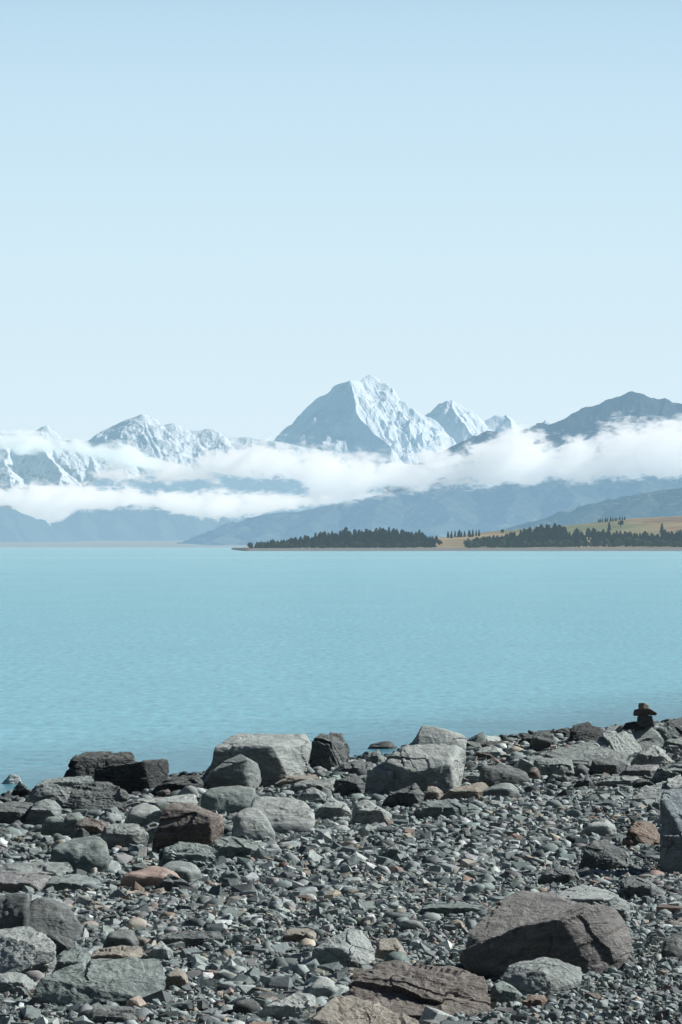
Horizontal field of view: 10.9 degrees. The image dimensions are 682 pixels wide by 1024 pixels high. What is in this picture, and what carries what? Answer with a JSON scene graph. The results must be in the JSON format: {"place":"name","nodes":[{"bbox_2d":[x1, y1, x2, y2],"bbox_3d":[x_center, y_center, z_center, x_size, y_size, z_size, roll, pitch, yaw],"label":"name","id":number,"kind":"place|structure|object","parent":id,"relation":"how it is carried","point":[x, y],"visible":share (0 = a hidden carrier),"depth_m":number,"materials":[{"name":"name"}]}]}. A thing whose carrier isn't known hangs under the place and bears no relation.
{"place":"outdoors","nodes":[
{"label":"outdoors","id":0,"kind":"place"},
{"bbox_2d":[0,507,76,541],"bbox_3d":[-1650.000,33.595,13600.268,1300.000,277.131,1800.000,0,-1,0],"label":"hill","id":1,"kind":"structure","parent":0,"point":[16,526],"depth_m":13435.59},
{"bbox_2d":[0,426,141,518],"bbox_3d":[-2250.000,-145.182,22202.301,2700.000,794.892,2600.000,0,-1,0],"label":"snow range","id":2,"kind":"structure","parent":0,"point":[45,470],"depth_m":22140.66,"materials":[{"name":"snow"}]},
{"bbox_2d":[0,541,253,547],"bbox_3d":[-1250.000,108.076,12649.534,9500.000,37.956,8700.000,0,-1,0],"label":"river flat","id":3,"kind":"structure","parent":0,"point":[125,544],"depth_m":10316.52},
{"bbox_2d":[46,496,246,540],"bbox_3d":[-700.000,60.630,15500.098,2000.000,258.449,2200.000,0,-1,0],"label":"hill","id":4,"kind":"structure","parent":0,"point":[173,518],"depth_m":15333.62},
{"bbox_2d":[41,467,412,519],"bbox_3d":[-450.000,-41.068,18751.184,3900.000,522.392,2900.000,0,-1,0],"label":"blue range","id":5,"kind":"structure","parent":0,"point":[254,496],"depth_m":18838.18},
{"bbox_2d":[82,414,375,479],"bbox_3d":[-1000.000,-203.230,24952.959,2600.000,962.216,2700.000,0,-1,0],"label":"snowy pyramid mountain","id":6,"kind":"structure","parent":0,"point":[144,444],"depth_m":24819.76,"materials":[{"name":"snow"}]},
{"bbox_2d":[0,548,681,794],"bbox_3d":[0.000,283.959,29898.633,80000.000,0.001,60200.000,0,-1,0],"label":"lake","id":7,"kind":"structure","parent":0,"point":[188,660],"depth_m":194.62,"materials":[{"name":"liquid"}]},
{"bbox_2d":[2,774,21,783],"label":"boulder","id":8,"kind":"object","parent":7,"relation":"in","point":[12,779],"visible":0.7,"depth_m":82.58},
{"bbox_2d":[0,0,681,443],"label":"sky","id":9,"kind":"structure","parent":0,"point":[223,216],"materials":[{"name":"blue"}]},
{"bbox_2d":[0,719,681,1023],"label":"beach","id":10,"kind":"structure","parent":0,"point":[499,864],"depth_m":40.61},
{"bbox_2d":[0,801,32,823],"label":"boulder","id":11,"kind":"object","parent":10,"relation":"on","point":[11,812],"visible":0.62,"depth_m":64.69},
{"bbox_2d":[0,972,36,994],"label":"boulder","id":12,"kind":"object","parent":10,"relation":"on","point":[13,983],"visible":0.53,"depth_m":35.39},
{"bbox_2d":[11,782,28,796],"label":"stone","id":13,"kind":"object","parent":10,"relation":"on","point":[20,789],"visible":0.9,"depth_m":76.79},
{"bbox_2d":[0,872,50,892],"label":"boulder","id":14,"kind":"object","parent":10,"relation":"on","point":[13,882],"visible":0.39,"depth_m":49.04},
{"bbox_2d":[0,926,55,972],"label":"boulder","id":15,"kind":"object","parent":10,"relation":"on","point":[23,949],"visible":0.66,"depth_m":37.65,"materials":[{"name":"stone"}]},
{"bbox_2d":[0,862,71,875],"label":"boulder","id":16,"kind":"object","parent":10,"relation":"on","point":[53,868],"visible":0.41,"depth_m":51.70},
{"bbox_2d":[0,892,82,940],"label":"boulder","id":17,"kind":"object","parent":10,"relation":"on","point":[45,915],"visible":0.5,"depth_m":40.83,"materials":[{"name":"stone"}]},
{"bbox_2d":[25,799,61,824],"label":"boulder","id":18,"kind":"object","parent":10,"relation":"on","point":[41,811],"visible":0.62,"depth_m":64.70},
{"bbox_2d":[24,776,93,808],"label":"boulder","id":19,"kind":"object","parent":10,"relation":"on","point":[58,790],"visible":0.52,"depth_m":68.51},
{"bbox_2d":[46,934,75,956],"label":"stone","id":20,"kind":"object","parent":10,"relation":"on","point":[63,943],"visible":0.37,"depth_m":39.12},
{"bbox_2d":[41,812,84,835],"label":"boulder","id":21,"kind":"object","parent":10,"relation":"on","point":[52,825],"visible":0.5,"depth_m":61.61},
{"bbox_2d":[51,946,90,973],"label":"boulder","id":22,"kind":"object","parent":10,"relation":"on","point":[74,955],"visible":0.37,"depth_m":36.63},
{"bbox_2d":[44,874,100,890],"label":"boulder","id":23,"kind":"object","parent":10,"relation":"on","point":[72,882],"visible":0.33,"depth_m":49.34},
{"bbox_2d":[50,836,109,872],"bbox_3d":[-3.828,5.153,52.705,0.891,0.717,0.696,0,-1,0],"label":"boulder","id":24,"kind":"object","parent":10,"relation":"on","point":[87,854],"visible":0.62,"depth_m":52.46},
{"bbox_2d":[70,828,89,838],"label":"stone","id":25,"kind":"object","parent":10,"relation":"on","point":[78,832],"visible":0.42,"depth_m":59.95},
{"bbox_2d":[73,817,108,835],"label":"boulder","id":26,"kind":"object","parent":10,"relation":"on","point":[91,826],"visible":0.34,"depth_m":60.85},
{"bbox_2d":[66,782,127,810],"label":"boulder","id":27,"kind":"object","parent":10,"relation":"on","point":[90,796],"visible":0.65,"depth_m":67.88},
{"bbox_2d":[31,956,165,1006],"bbox_3d":[-2.325,4.650,34.594,1.277,0.613,0.928,0,-1,0],"label":"boulder","id":28,"kind":"object","parent":10,"relation":"on","point":[120,982],"visible":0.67,"depth_m":34.34,"materials":[{"name":"stone"}]},
{"bbox_2d":[64,751,134,781],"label":"boulder","id":29,"kind":"object","parent":10,"relation":"on","point":[85,764],"visible":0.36,"depth_m":78.42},
{"bbox_2d":[87,1005,137,1023],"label":"boulder","id":30,"kind":"object","parent":10,"relation":"on","point":[103,1014],"visible":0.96,"depth_m":32.40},
{"bbox_2d":[90,945,143,958],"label":"boulder","id":31,"kind":"object","parent":10,"relation":"on","point":[119,952],"visible":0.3,"depth_m":38.41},
{"bbox_2d":[103,929,138,947],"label":"boulder","id":32,"kind":"object","parent":10,"relation":"on","point":[126,937],"visible":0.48,"depth_m":39.50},
{"bbox_2d":[100,823,148,849],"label":"boulder","id":33,"kind":"object","parent":10,"relation":"on","point":[120,834],"visible":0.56,"depth_m":57.80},
{"bbox_2d":[93,759,168,793],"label":"boulder","id":34,"kind":"object","parent":10,"relation":"on","point":[129,777],"visible":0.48,"depth_m":74.24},
{"bbox_2d":[124,803,159,825],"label":"boulder","id":35,"kind":"object","parent":10,"relation":"on","point":[137,814],"visible":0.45,"depth_m":63.36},
{"bbox_2d":[120,866,179,887],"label":"boulder","id":36,"kind":"object","parent":10,"relation":"on","point":[154,876],"visible":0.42,"depth_m":49.05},
{"bbox_2d":[145,822,158,842],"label":"stone","id":37,"kind":"object","parent":10,"relation":"on","point":[151,828],"visible":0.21,"depth_m":58.37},
{"bbox_2d":[146,810,161,822],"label":"stone","id":38,"kind":"object","parent":10,"relation":"on","point":[154,816],"visible":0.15,"depth_m":62.90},
{"bbox_2d":[147,941,172,959],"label":"boulder","id":39,"kind":"object","parent":10,"relation":"on","point":[160,950],"visible":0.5,"depth_m":38.35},
{"bbox_2d":[126,794,197,807],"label":"boulder","id":40,"kind":"object","parent":10,"relation":"on","point":[188,798],"visible":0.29,"depth_m":68.53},
{"bbox_2d":[154,874,193,891],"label":"boulder","id":41,"kind":"object","parent":10,"relation":"on","point":[168,882],"visible":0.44,"depth_m":48.46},
{"bbox_2d":[164,967,188,990],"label":"boulder","id":42,"kind":"object","parent":10,"relation":"on","point":[177,977],"visible":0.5,"depth_m":35.29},
{"bbox_2d":[150,775,203,795],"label":"boulder","id":43,"kind":"object","parent":10,"relation":"on","point":[175,784],"visible":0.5,"depth_m":72.55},
{"bbox_2d":[162,861,200,882],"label":"boulder","id":44,"kind":"object","parent":10,"relation":"on","point":[189,872],"visible":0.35,"depth_m":50.52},
{"bbox_2d":[152,802,223,851],"bbox_3d":[-2.369,5.001,55.554,1.105,0.972,0.826,0,-1,0],"label":"boulder","id":45,"kind":"object","parent":10,"relation":"on","point":[186,822],"visible":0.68,"depth_m":55.24,"materials":[{"name":"stone"}]},
{"bbox_2d":[158,842,218,867],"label":"boulder","id":46,"kind":"object","parent":10,"relation":"on","point":[198,855],"visible":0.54,"depth_m":52.64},
{"bbox_2d":[154,931,223,947],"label":"boulder","id":47,"kind":"object","parent":10,"relation":"on","point":[189,939],"visible":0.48,"depth_m":39.66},
{"bbox_2d":[201,785,255,813],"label":"boulder","id":48,"kind":"object","parent":10,"relation":"on","point":[231,799],"visible":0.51,"depth_m":66.18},
{"bbox_2d":[203,754,260,788],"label":"boulder","id":49,"kind":"object","parent":10,"relation":"on","point":[241,770],"visible":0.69,"depth_m":73.88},
{"bbox_2d":[211,836,260,858],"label":"boulder","id":50,"kind":"object","parent":10,"relation":"on","point":[231,847],"visible":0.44,"depth_m":53.76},
{"bbox_2d":[232,998,260,1014],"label":"boulder","id":51,"kind":"object","parent":10,"relation":"on","point":[247,1005],"visible":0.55,"depth_m":32.78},
{"bbox_2d":[232,808,274,840],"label":"boulder","id":52,"kind":"object","parent":10,"relation":"on","point":[254,824],"visible":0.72,"depth_m":57.68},
{"bbox_2d":[210,733,311,786],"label":"boulder","id":53,"kind":"object","parent":10,"relation":"on","point":[275,757],"visible":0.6,"depth_m":75.87,"materials":[{"name":"stone"}]},
{"bbox_2d":[250,796,314,833],"bbox_3d":[-1.004,5.264,60.892,1.139,0.805,0.920,0,-1,0],"label":"boulder","id":54,"kind":"object","parent":10,"relation":"on","point":[283,815],"visible":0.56,"depth_m":60.72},
{"bbox_2d":[257,992,315,1020],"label":"boulder","id":55,"kind":"object","parent":10,"relation":"on","point":[298,1005],"visible":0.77,"depth_m":32.13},
{"bbox_2d":[275,774,319,786],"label":"boulder","id":56,"kind":"object","parent":10,"relation":"on","point":[289,779],"visible":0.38,"depth_m":75.21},
{"bbox_2d":[282,928,316,942],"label":"boulder","id":57,"kind":"object","parent":10,"relation":"on","point":[294,935],"visible":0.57,"depth_m":39.52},
{"bbox_2d":[284,778,334,793],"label":"boulder","id":58,"kind":"object","parent":10,"relation":"on","point":[324,784],"visible":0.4,"depth_m":72.96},
{"bbox_2d":[298,787,326,803],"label":"boulder","id":59,"kind":"object","parent":10,"relation":"on","point":[313,794],"visible":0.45,"depth_m":69.04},
{"bbox_2d":[307,977,338,997],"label":"boulder","id":60,"kind":"object","parent":10,"relation":"on","point":[323,986],"visible":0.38,"depth_m":33.91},
{"bbox_2d":[309,732,349,770],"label":"boulder","id":61,"kind":"object","parent":10,"relation":"on","point":[329,750],"visible":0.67,"depth_m":81.92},
{"bbox_2d":[314,797,351,819],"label":"boulder","id":62,"kind":"object","parent":10,"relation":"on","point":[330,807],"visible":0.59,"depth_m":63.95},
{"bbox_2d":[311,929,374,967],"bbox_3d":[0.020,4.623,36.998,0.673,0.573,0.519,0,-1,0],"label":"boulder","id":63,"kind":"object","parent":10,"relation":"on","point":[353,948],"visible":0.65,"depth_m":36.85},
{"bbox_2d":[332,774,365,797],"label":"boulder","id":64,"kind":"object","parent":10,"relation":"on","point":[349,785],"visible":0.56,"depth_m":72.08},
{"bbox_2d":[338,762,374,773],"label":"boulder","id":65,"kind":"object","parent":10,"relation":"on","point":[351,767],"visible":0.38,"depth_m":79.87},
{"bbox_2d":[310,995,418,1023],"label":"boulder","id":66,"kind":"object","parent":10,"relation":"on","point":[347,1009],"visible":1,"depth_m":30.39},
{"bbox_2d":[352,799,391,824],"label":"boulder","id":67,"kind":"object","parent":10,"relation":"on","point":[365,812],"visible":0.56,"depth_m":61.71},
{"bbox_2d":[367,741,396,748],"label":"boulder","id":68,"kind":"object","parent":10,"relation":"on","point":[385,745],"visible":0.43,"depth_m":96.83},
{"bbox_2d":[374,938,406,959],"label":"boulder","id":69,"kind":"object","parent":10,"relation":"on","point":[383,948],"visible":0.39,"depth_m":37.38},
{"bbox_2d":[385,844,402,859],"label":"stone","id":70,"kind":"object","parent":10,"relation":"on","point":[391,851],"visible":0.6,"depth_m":53.00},
{"bbox_2d":[382,783,424,807],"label":"boulder","id":71,"kind":"object","parent":10,"relation":"on","point":[409,796],"visible":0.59,"depth_m":66.94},
{"bbox_2d":[338,960,491,1019],"bbox_3d":[0.642,4.441,32.348,1.411,0.658,1.221,0,-1,0],"label":"boulder","id":72,"kind":"object","parent":10,"relation":"on","point":[401,987],"visible":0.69,"depth_m":32.23,"materials":[{"name":"stone"}]},
{"bbox_2d":[365,726,466,794],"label":"boulder","id":73,"kind":"object","parent":10,"relation":"on","point":[425,758],"visible":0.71,"depth_m":72.78,"materials":[{"name":"stone"}]},
{"bbox_2d":[423,786,442,800],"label":"boulder","id":74,"kind":"object","parent":10,"relation":"on","point":[433,793],"visible":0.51,"depth_m":69.44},
{"bbox_2d":[413,799,467,820],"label":"boulder","id":75,"kind":"object","parent":10,"relation":"on","point":[446,808],"visible":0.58,"depth_m":63.05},
{"bbox_2d":[420,903,484,916],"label":"boulder","id":76,"kind":"object","parent":10,"relation":"on","point":[446,909],"visible":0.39,"depth_m":41.89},
{"bbox_2d":[439,782,488,800],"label":"boulder","id":77,"kind":"object","parent":10,"relation":"on","point":[475,790],"visible":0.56,"depth_m":68.64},
{"bbox_2d":[463,772,479,783],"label":"boulder","id":78,"kind":"object","parent":10,"relation":"on","point":[472,778],"visible":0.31,"depth_m":75.23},
{"bbox_2d":[472,745,506,756],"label":"boulder","id":79,"kind":"object","parent":10,"relation":"on","point":[493,751],"visible":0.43,"depth_m":85.84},
{"bbox_2d":[483,783,518,797],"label":"boulder","id":80,"kind":"object","parent":10,"relation":"on","point":[504,789],"visible":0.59,"depth_m":68.79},
{"bbox_2d":[478,765,528,786],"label":"boulder","id":81,"kind":"object","parent":10,"relation":"on","point":[490,775],"visible":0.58,"depth_m":73.91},
{"bbox_2d":[489,981,524,1002],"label":"boulder","id":82,"kind":"object","parent":10,"relation":"on","point":[502,991],"visible":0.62,"depth_m":32.51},
{"bbox_2d":[519,758,533,773],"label":"stone","id":83,"kind":"object","parent":10,"relation":"on","point":[525,765],"visible":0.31,"depth_m":76.58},
{"bbox_2d":[522,995,547,1007],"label":"boulder","id":84,"kind":"object","parent":10,"relation":"on","point":[533,1000],"visible":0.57,"depth_m":32.00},
{"bbox_2d":[500,957,581,994],"bbox_3d":[1.882,4.474,33.673,0.779,0.495,0.838,0,-1,0],"label":"boulder","id":85,"kind":"object","parent":10,"relation":"on","point":[538,975],"visible":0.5,"depth_m":33.43,"materials":[{"name":"stone"}]},
{"bbox_2d":[529,731,553,751],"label":"stone","id":86,"kind":"object","parent":10,"relation":"on","point":[540,740],"visible":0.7,"depth_m":88.05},
{"bbox_2d":[459,890,632,982],"bbox_3d":[2.019,4.322,35.746,1.722,0.950,1.850,0,-1,0],"label":"boulder","id":87,"kind":"object","parent":10,"relation":"on","point":[516,927],"visible":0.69,"depth_m":35.03,"materials":[{"name":"stone"}]},
{"bbox_2d":[533,758,573,777],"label":"boulder","id":88,"kind":"object","parent":10,"relation":"on","point":[548,767],"visible":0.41,"depth_m":75.86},
{"bbox_2d":[538,866,580,884],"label":"boulder","id":89,"kind":"object","parent":10,"relation":"on","point":[560,874],"visible":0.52,"depth_m":46.62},
{"bbox_2d":[573,775,592,787],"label":"boulder","id":90,"kind":"object","parent":10,"relation":"on","point":[586,781],"visible":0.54,"depth_m":71.61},
{"bbox_2d":[567,722,602,741],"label":"boulder","id":91,"kind":"object","parent":10,"relation":"on","point":[586,732],"visible":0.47,"depth_m":92.53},
{"bbox_2d":[559,885,618,904],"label":"boulder","id":92,"kind":"object","parent":10,"relation":"on","point":[590,895],"visible":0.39,"depth_m":42.68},
{"bbox_2d":[545,742,633,767],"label":"boulder","id":93,"kind":"object","parent":10,"relation":"on","point":[585,753],"visible":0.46,"depth_m":80.81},
{"bbox_2d":[581,818,616,836],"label":"boulder","id":94,"kind":"object","parent":10,"relation":"on","point":[602,827],"visible":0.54,"depth_m":57.29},
{"bbox_2d":[579,839,627,870],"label":"boulder","id":95,"kind":"object","parent":10,"relation":"on","point":[604,854],"visible":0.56,"depth_m":49.42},
{"bbox_2d":[588,757,624,775],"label":"boulder","id":96,"kind":"object","parent":10,"relation":"on","point":[609,765],"visible":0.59,"depth_m":75.70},
{"bbox_2d":[588,730,641,753],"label":"boulder","id":97,"kind":"object","parent":10,"relation":"on","point":[623,741],"visible":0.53,"depth_m":86.69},
{"bbox_2d":[594,775,640,786],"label":"boulder","id":98,"kind":"object","parent":10,"relation":"on","point":[607,780],"visible":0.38,"depth_m":71.83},
{"bbox_2d":[607,896,630,919],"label":"boulder","id":99,"kind":"object","parent":10,"relation":"on","point":[621,906],"visible":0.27,"depth_m":40.12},
{"bbox_2d":[619,764,658,776],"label":"boulder","id":100,"kind":"object","parent":10,"relation":"on","point":[648,770],"visible":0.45,"depth_m":74.97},
{"bbox_2d":[618,876,660,897],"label":"boulder","id":101,"kind":"object","parent":10,"relation":"on","point":[630,886],"visible":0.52,"depth_m":42.99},
{"bbox_2d":[622,821,659,847],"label":"boulder","id":102,"kind":"object","parent":10,"relation":"on","point":[641,832],"visible":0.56,"depth_m":53.89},
{"bbox_2d":[631,727,663,749],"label":"boulder","id":103,"kind":"object","parent":10,"relation":"on","point":[647,737],"visible":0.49,"depth_m":89.01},
{"bbox_2d":[622,721,644,729],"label":"cairn stone","id":104,"kind":"object","parent":103,"relation":"on","point":[633,725],"visible":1,"depth_m":89.10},
{"bbox_2d":[637,716,654,727],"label":"cairn stone","id":105,"kind":"object","parent":103,"relation":"on","point":[645,721],"visible":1,"depth_m":89.08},
{"bbox_2d":[633,708,656,715],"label":"cairn stone","id":106,"kind":"object","parent":105,"relation":"on","point":[645,712],"visible":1,"depth_m":89.09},
{"bbox_2d":[631,745,674,766],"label":"boulder","id":107,"kind":"object","parent":10,"relation":"on","point":[654,755],"visible":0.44,"depth_m":78.91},
{"bbox_2d":[632,775,681,801],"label":"boulder","id":108,"kind":"object","parent":10,"relation":"on","point":[656,790],"visible":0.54,"depth_m":64.53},
{"bbox_2d":[653,726,678,742],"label":"stone","id":109,"kind":"object","parent":10,"relation":"on","point":[668,732],"visible":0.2,"depth_m":90.23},
{"bbox_2d":[652,760,681,783],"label":"boulder","id":110,"kind":"object","parent":10,"relation":"on","point":[663,773],"visible":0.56,"depth_m":72.26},
{"bbox_2d":[660,787,681,873],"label":"boulder","id":111,"kind":"object","parent":10,"relation":"on","point":[671,832],"visible":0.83,"depth_m":48.54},
{"bbox_2d":[661,931,681,960],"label":"boulder","id":112,"kind":"object","parent":10,"relation":"on","point":[672,946],"visible":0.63,"depth_m":36.00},
{"bbox_2d":[662,737,681,753],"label":"boulder","id":113,"kind":"object","parent":10,"relation":"on","point":[670,745],"visible":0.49,"depth_m":85.62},
{"bbox_2d":[665,717,681,735],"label":"boulder","id":114,"kind":"object","parent":10,"relation":"on","point":[676,723],"visible":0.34,"depth_m":94.66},
{"bbox_2d":[274,375,455,472],"bbox_3d":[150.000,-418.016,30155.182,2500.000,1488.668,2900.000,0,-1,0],"label":"highest snow mountain","id":115,"kind":"structure","parent":0,"point":[374,423],"depth_m":29784.96,"materials":[{"name":"snow"}]},
{"bbox_2d":[176,460,681,544],"bbox_3d":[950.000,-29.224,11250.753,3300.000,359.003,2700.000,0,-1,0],"label":"broad foothill","id":116,"kind":"structure","parent":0,"point":[485,505],"depth_m":11350.01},
{"bbox_2d":[231,516,681,550],"bbox_3d":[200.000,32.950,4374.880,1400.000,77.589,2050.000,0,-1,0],"label":"peninsula","id":117,"kind":"object","parent":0,"point":[652,525],"visible":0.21,"depth_m":3927.26},
{"bbox_2d":[249,523,681,547],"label":"conifer wood","id":118,"kind":"object","parent":117,"relation":"on","point":[558,534],"visible":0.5,"depth_m":3692.08,"materials":[{"name":"green plant"}]},
{"bbox_2d":[425,400,549,443],"bbox_3d":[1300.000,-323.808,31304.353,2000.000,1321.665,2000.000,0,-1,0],"label":"second snow mountain","id":119,"kind":"structure","parent":0,"point":[458,422],"depth_m":31388.84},
{"bbox_2d":[382,391,681,493],"bbox_3d":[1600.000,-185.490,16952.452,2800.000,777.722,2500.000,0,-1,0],"label":"dark right mountain","id":120,"kind":"structure","parent":0,"point":[630,428],"depth_m":16853.29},
{"bbox_2d":[487,488,681,531],"bbox_3d":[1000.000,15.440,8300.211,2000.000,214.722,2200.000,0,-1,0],"label":"foothill","id":121,"kind":"structure","parent":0,"point":[664,503],"depth_m":8435.94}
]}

